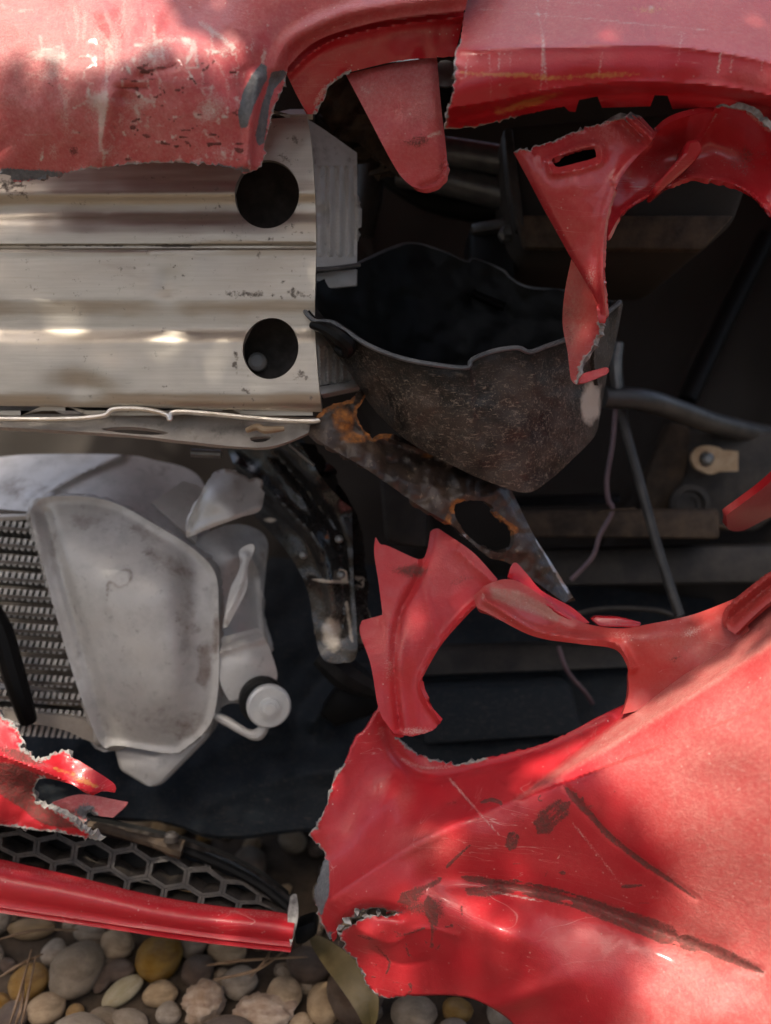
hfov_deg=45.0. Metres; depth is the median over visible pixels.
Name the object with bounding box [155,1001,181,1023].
pebble
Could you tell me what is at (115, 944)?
pebble
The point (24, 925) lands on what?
pebble
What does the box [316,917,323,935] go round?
pebble
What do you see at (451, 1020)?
pebble
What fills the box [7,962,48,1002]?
pebble
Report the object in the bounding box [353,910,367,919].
pebble
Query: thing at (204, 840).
pebble
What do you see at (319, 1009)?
pebble
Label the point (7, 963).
pebble
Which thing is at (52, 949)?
pebble
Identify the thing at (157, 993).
pebble
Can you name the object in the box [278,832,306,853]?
pebble
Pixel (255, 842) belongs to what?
pebble
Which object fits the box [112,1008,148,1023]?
pebble
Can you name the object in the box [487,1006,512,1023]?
pebble
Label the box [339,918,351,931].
pebble
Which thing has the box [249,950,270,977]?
pine needle
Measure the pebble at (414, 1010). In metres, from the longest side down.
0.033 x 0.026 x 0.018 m
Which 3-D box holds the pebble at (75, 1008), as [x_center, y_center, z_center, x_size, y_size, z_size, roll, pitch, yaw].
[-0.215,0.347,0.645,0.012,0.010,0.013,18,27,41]
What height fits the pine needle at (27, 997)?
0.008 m
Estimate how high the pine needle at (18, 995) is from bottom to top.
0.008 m
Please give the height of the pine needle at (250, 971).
0.007 m
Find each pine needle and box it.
[0,928,78,939]
[0,953,42,977]
[9,949,31,1023]
[15,981,24,1023]
[21,956,35,1023]
[207,956,306,965]
[214,952,282,980]
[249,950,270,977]
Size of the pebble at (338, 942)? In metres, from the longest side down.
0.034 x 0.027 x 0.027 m
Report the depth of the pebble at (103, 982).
0.67 m
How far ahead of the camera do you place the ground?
0.70 m
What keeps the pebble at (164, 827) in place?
on the ground
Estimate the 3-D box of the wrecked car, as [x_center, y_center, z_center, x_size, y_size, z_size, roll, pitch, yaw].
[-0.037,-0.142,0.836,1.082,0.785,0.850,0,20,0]
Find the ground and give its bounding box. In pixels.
[0,686,489,1023]
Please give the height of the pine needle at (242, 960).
0.006 m
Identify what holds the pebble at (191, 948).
on the ground
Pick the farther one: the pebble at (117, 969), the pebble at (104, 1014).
the pebble at (117, 969)
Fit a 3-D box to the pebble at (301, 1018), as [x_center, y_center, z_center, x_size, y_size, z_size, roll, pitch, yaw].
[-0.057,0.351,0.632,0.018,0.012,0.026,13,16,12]
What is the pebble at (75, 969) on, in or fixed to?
on the ground
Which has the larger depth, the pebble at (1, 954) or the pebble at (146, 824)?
the pebble at (146, 824)
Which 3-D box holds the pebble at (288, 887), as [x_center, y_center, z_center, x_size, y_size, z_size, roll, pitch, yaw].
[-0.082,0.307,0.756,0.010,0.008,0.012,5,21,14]
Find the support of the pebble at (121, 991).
on the ground
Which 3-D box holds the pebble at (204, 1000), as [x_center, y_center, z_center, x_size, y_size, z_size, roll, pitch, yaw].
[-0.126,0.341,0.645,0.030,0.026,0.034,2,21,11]
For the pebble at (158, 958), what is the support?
on the ground
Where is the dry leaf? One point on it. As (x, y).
(341, 967)
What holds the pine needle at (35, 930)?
on the pebble at (75, 969)
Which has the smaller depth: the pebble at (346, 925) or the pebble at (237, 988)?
the pebble at (237, 988)
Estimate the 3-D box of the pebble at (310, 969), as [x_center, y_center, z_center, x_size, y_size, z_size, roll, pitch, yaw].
[-0.056,0.330,0.677,0.036,0.023,0.030,5,15,10]
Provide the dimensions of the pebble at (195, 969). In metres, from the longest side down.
0.026 x 0.025 x 0.019 m
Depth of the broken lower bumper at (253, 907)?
0.62 m
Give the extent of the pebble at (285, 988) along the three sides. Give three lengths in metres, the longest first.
0.028 x 0.026 x 0.021 m
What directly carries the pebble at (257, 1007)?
on the ground
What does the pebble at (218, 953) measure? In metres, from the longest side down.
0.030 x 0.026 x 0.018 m
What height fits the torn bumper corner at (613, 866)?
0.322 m
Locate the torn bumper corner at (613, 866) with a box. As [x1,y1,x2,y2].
[308,529,770,1023]
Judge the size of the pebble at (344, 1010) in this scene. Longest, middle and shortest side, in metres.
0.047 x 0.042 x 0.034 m
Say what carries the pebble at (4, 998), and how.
on the ground
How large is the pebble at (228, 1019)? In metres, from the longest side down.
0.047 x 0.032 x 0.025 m
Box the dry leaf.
[310,935,378,1023]
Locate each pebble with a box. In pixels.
[0,913,11,934]
[0,946,3,963]
[0,957,16,972]
[0,992,10,1007]
[0,1000,27,1023]
[7,918,55,939]
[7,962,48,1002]
[27,991,65,1023]
[40,938,66,965]
[48,940,104,999]
[54,1012,104,1023]
[65,1003,84,1015]
[73,924,104,941]
[91,1006,116,1023]
[92,963,111,993]
[100,929,134,958]
[102,974,142,1007]
[106,958,134,982]
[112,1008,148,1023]
[120,821,150,827]
[135,936,182,982]
[142,979,177,1007]
[151,822,186,835]
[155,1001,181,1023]
[180,940,207,958]
[180,978,226,1023]
[181,954,213,986]
[196,835,210,844]
[204,1014,252,1023]
[207,944,246,965]
[221,965,258,1000]
[232,991,297,1023]
[235,845,265,871]
[242,837,260,847]
[266,976,302,1005]
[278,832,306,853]
[282,884,291,893]
[286,945,329,984]
[289,1012,312,1023]
[307,981,336,1023]
[308,841,323,856]
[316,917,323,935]
[326,975,383,1023]
[331,935,355,959]
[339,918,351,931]
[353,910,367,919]
[391,996,437,1023]
[440,1017,465,1023]
[442,996,473,1021]
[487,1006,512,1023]
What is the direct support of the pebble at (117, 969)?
on the ground
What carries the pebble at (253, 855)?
on the ground
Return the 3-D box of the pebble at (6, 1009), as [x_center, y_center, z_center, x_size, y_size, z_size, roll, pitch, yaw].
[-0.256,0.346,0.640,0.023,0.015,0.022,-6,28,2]
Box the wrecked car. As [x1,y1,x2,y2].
[0,0,770,838]
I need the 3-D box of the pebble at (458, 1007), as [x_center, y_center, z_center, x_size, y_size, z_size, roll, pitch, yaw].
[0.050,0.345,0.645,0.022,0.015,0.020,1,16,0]
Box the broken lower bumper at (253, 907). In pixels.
[0,709,318,951]
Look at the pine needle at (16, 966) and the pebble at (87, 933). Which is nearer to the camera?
the pine needle at (16, 966)
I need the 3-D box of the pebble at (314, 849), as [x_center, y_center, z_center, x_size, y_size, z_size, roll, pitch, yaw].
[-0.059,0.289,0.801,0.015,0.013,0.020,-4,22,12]
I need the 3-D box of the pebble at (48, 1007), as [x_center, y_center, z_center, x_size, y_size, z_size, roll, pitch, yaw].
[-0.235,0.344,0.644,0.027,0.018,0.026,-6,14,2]
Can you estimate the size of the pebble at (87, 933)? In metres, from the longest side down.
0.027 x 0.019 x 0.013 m
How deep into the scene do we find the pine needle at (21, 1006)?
0.59 m
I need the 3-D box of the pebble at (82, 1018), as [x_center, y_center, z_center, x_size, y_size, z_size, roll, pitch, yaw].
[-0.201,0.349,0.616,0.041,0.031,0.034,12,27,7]
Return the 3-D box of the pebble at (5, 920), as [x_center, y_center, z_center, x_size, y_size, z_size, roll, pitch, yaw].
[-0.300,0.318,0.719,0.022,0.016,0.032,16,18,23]

